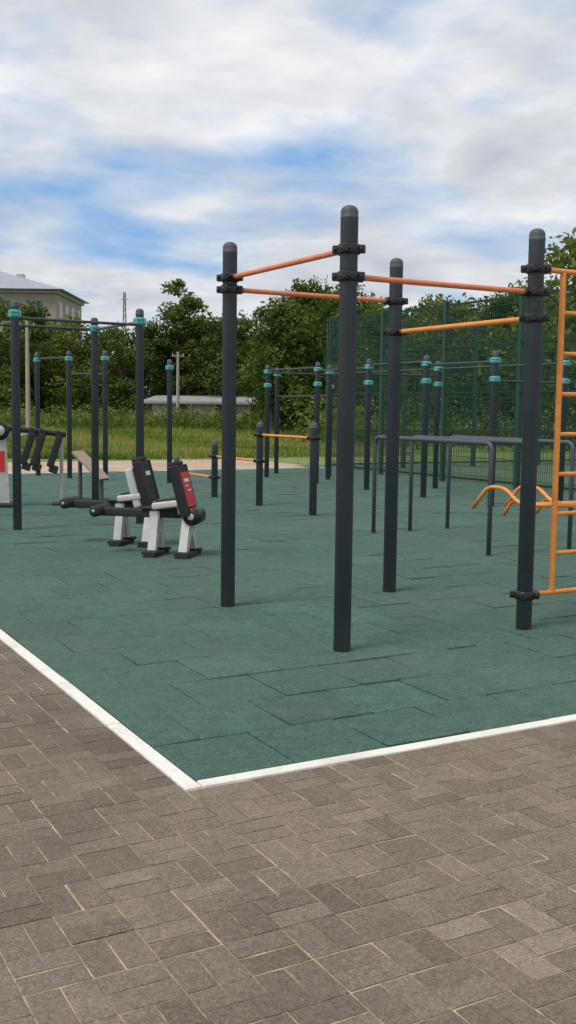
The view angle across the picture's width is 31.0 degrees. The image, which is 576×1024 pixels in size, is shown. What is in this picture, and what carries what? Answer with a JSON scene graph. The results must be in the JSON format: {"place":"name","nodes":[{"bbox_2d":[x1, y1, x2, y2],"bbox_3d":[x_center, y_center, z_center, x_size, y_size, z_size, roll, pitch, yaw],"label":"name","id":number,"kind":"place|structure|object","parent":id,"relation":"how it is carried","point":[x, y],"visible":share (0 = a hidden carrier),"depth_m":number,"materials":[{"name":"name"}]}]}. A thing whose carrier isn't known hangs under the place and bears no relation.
{"place":"outdoors","nodes":[
{"label":"outdoors","id":0,"kind":"place"},
{"bbox_2d":[8,460,309,472],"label":"sandy path","id":1,"kind":"structure","parent":0,"point":[162,465],"depth_m":28.95,"materials":[{"name":"beige sand"}]},
{"bbox_2d":[0,640,575,1023],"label":"pavement","id":2,"kind":"structure","parent":0,"point":[160,961],"depth_m":3.37,"materials":[{"name":"concrete"}]},
{"bbox_2d":[0,0,575,390],"label":"sky","id":3,"kind":"structure","parent":0,"point":[140,139],"materials":[{"name":"blue"}]},
{"bbox_2d":[7,412,575,464],"bbox_3d":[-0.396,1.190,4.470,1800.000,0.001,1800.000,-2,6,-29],"label":"ground","id":4,"kind":"structure","parent":0,"point":[299,460],"depth_m":35.59,"materials":[{"name":"green plant"}]},
{"bbox_2d":[20,321,33,427],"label":"utility pole","id":5,"kind":"object","parent":4,"relation":"on","point":[28,412],"visible":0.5,"depth_m":59.45,"materials":[{"name":"concrete"}]},
{"bbox_2d":[0,289,83,418],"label":"walls","id":6,"kind":"structure","parent":4,"relation":"on","point":[51,298],"depth_m":96.59,"materials":[{"name":"beige paint"}]},
{"bbox_2d":[0,299,79,411],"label":"windows","id":7,"kind":"structure","parent":6,"relation":"attached to","point":[38,302],"depth_m":97.47,"materials":[{"name":"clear glass"}]},
{"bbox_2d":[0,271,89,303],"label":"roof","id":8,"kind":"structure","parent":6,"relation":"on","point":[11,281],"depth_m":97.54,"materials":[{"name":"grey metal"}]},
{"bbox_2d":[121,292,127,377],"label":"lattice mast","id":9,"kind":"object","parent":4,"relation":"on","point":[124,300],"visible":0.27,"depth_m":147.81,"materials":[{"name":"metal"}]},
{"bbox_2d":[129,278,216,395],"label":"birch tree","id":10,"kind":"object","parent":4,"relation":"on","point":[176,288],"visible":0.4,"depth_m":86.87,"materials":[{"name":"green plant"}]},
{"bbox_2d":[172,352,183,415],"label":"utility pole","id":11,"kind":"object","parent":4,"relation":"on","point":[177,390],"visible":0.81,"depth_m":75.38,"materials":[{"name":"concrete"}]},
{"bbox_2d":[151,295,220,395],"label":"birch tree","id":12,"kind":"object","parent":4,"relation":"on","point":[191,343],"visible":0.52,"depth_m":85.47,"materials":[{"name":"green plant"}]},
{"bbox_2d":[144,395,258,421],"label":"garage row","id":13,"kind":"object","parent":4,"relation":"on","point":[199,402],"visible":0.34,"depth_m":78.21,"materials":[{"name":"concrete"}]},
{"bbox_2d":[6,419,415,459],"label":"tall grass","id":14,"kind":"structure","parent":4,"relation":"on","point":[193,443],"depth_m":42.60,"materials":[{"name":"green plant"}]},
{"bbox_2d":[0,277,575,435],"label":"distant treeline","id":15,"kind":"object","parent":4,"relation":"on","point":[121,368],"visible":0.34,"depth_m":84.09,"materials":[{"name":"green plant"}]},
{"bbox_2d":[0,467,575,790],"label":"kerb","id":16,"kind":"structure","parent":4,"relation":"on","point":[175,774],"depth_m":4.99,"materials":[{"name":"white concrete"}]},
{"bbox_2d":[0,388,575,452],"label":"bushes","id":17,"kind":"object","parent":4,"relation":"on","point":[184,418],"visible":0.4,"depth_m":66.46,"materials":[{"name":"green plant"}]},
{"bbox_2d":[245,274,337,428],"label":"deciduous tree","id":18,"kind":"object","parent":4,"relation":"on","point":[294,308],"visible":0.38,"depth_m":62.14,"materials":[{"name":"green plant"}]},
{"bbox_2d":[281,283,387,423],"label":"deciduous tree","id":19,"kind":"object","parent":4,"relation":"on","point":[333,304],"visible":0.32,"depth_m":58.92,"materials":[{"name":"green plant"}]},
{"bbox_2d":[320,303,432,427],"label":"deciduous tree","id":20,"kind":"object","parent":4,"relation":"on","point":[367,351],"visible":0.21,"depth_m":52.94,"materials":[{"name":"green plant"}]},
{"bbox_2d":[385,294,496,442],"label":"deciduous tree","id":21,"kind":"object","parent":4,"relation":"on","point":[438,303],"visible":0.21,"depth_m":50.98,"materials":[{"name":"green plant"}]},
{"bbox_2d":[328,287,575,492],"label":"fence","id":22,"kind":"object","parent":4,"relation":"on","point":[518,406],"visible":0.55,"depth_m":23.06,"materials":[{"name":"green metal"}]},
{"bbox_2d":[441,285,557,445],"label":"deciduous tree","id":23,"kind":"object","parent":4,"relation":"on","point":[506,309],"visible":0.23,"depth_m":49.30,"materials":[{"name":"green plant"}]},
{"bbox_2d":[478,227,575,434],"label":"deciduous tree","id":24,"kind":"object","parent":4,"relation":"on","point":[568,261],"visible":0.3,"depth_m":44.05,"materials":[{"name":"green plant"}]},
{"bbox_2d":[294,461,575,495],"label":"sports court","id":25,"kind":"object","parent":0,"point":[543,467],"visible":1,"depth_m":27.39,"materials":[{"name":"green rubber"}]},
{"bbox_2d":[325,317,575,467],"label":"fence","id":26,"kind":"object","parent":25,"relation":"on","point":[475,386],"visible":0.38,"depth_m":30.08,"materials":[{"name":"green metal"}]},
{"label":"playground floor","id":27,"kind":"structure","parent":0,"visible":0},
{"bbox_2d":[33,350,108,479],"bbox_3d":[-4.865,-2.120,23.029,2.303,2.850,0.313,5,7,34],"label":"pull up station","id":28,"kind":"object","parent":27,"relation":"on","point":[69,359],"visible":0.94,"depth_m":22.82,"materials":[{"name":"metal"}]},
{"bbox_2d":[0,300,145,529],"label":"pull up station","id":29,"kind":"object","parent":27,"relation":"on","point":[94,328],"visible":0.97,"depth_m":14.01,"materials":[{"name":"metal"}]},
{"bbox_2d":[173,422,320,515],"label":"push up bars","id":30,"kind":"object","parent":27,"relation":"on","point":[259,460],"visible":0.85,"depth_m":17.01,"materials":[{"name":"metal"}]},
{"bbox_2d":[165,359,333,482],"bbox_3d":[-1.294,-2.040,23.677,3.946,2.650,2.446,-2,6,-29],"label":"pull up station","id":31,"kind":"object","parent":27,"relation":"on","point":[169,367],"visible":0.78,"depth_m":23.54,"materials":[{"name":"metal"}]},
{"bbox_2d":[0,468,575,781],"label":"rubber tiles","id":32,"kind":"object","parent":27,"relation":"on","point":[167,656],"visible":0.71,"depth_m":7.82,"materials":[{"name":"green rubber"}]},
{"bbox_2d":[0,421,65,507],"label":"arm exercise machine","id":33,"kind":"object","parent":32,"relation":"on","point":[30,433],"visible":0.88,"depth_m":16.43,"materials":[{"name":"black metal"}]},
{"bbox_2d":[71,451,111,500],"bbox_3d":[-3.343,-0.610,17.630,0.700,0.837,0.400,2,6,17],"label":"incline board","id":34,"kind":"object","parent":32,"relation":"on","point":[84,458],"visible":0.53,"depth_m":17.61,"materials":[{"name":"wood"}]},
{"bbox_2d":[59,456,159,547],"bbox_3d":[-2.016,-0.139,12.094,1.227,1.026,0.500,2,6,12],"label":"exercise bench","id":35,"kind":"object","parent":32,"relation":"on","point":[141,482],"visible":0.74,"depth_m":11.92,"materials":[{"name":"black plastic"}]},
{"bbox_2d":[89,460,205,558],"bbox_3d":[-1.508,-0.049,11.248,1.227,1.026,0.500,2,6,12],"label":"exercise bench","id":36,"kind":"object","parent":32,"relation":"on","point":[185,508],"visible":1,"depth_m":11.12,"materials":[{"name":"black plastic"}]},
{"bbox_2d":[370,435,493,555],"bbox_3d":[1.676,-0.237,12.479,0.090,1.306,2.390,-2,6,-29],"label":"parallel bar","id":37,"kind":"object","parent":32,"relation":"on","point":[489,444],"visible":0.94,"depth_m":11.92,"materials":[{"name":"dark grey painted metal"},{"name":"black plastic"}]},
{"bbox_2d":[407,435,521,530],"bbox_3d":[2.184,-0.258,12.759,0.090,1.306,2.390,-2,6,-29],"label":"parallel bar","id":38,"kind":"object","parent":32,"relation":"on","point":[506,441],"visible":0.32,"depth_m":13.69,"materials":[{"name":"dark grey painted metal"},{"name":"black plastic"}]},
{"bbox_2d":[444,435,574,549],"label":"parallel bar","id":39,"kind":"object","parent":32,"relation":"on","point":[571,481],"visible":0.69,"depth_m":12.35,"materials":[{"name":"dark grey painted metal"},{"name":"black plastic"}]},
{"bbox_2d":[216,205,550,651],"bbox_3d":[0.639,-0.594,7.886,1.750,2.940,1.925,-2,6,-29],"label":"pull up bar frame","id":40,"kind":"object","parent":27,"relation":"on","point":[348,250],"visible":1,"depth_m":7.49,"materials":[{"name":"metal"}]},
{"bbox_2d":[264,351,570,506],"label":"monkey bars","id":41,"kind":"object","parent":27,"relation":"on","point":[495,361],"visible":0.86,"depth_m":20.51,"materials":[{"name":"dark grey painted metal"},{"name":"dark paint"},{"name":"teal plastic"}]},
{"bbox_2d":[471,263,575,600],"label":"climbing ladder","id":42,"kind":"object","parent":27,"relation":"on","point":[554,503],"visible":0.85,"depth_m":7.64,"materials":[{"name":"metal"}]}
]}

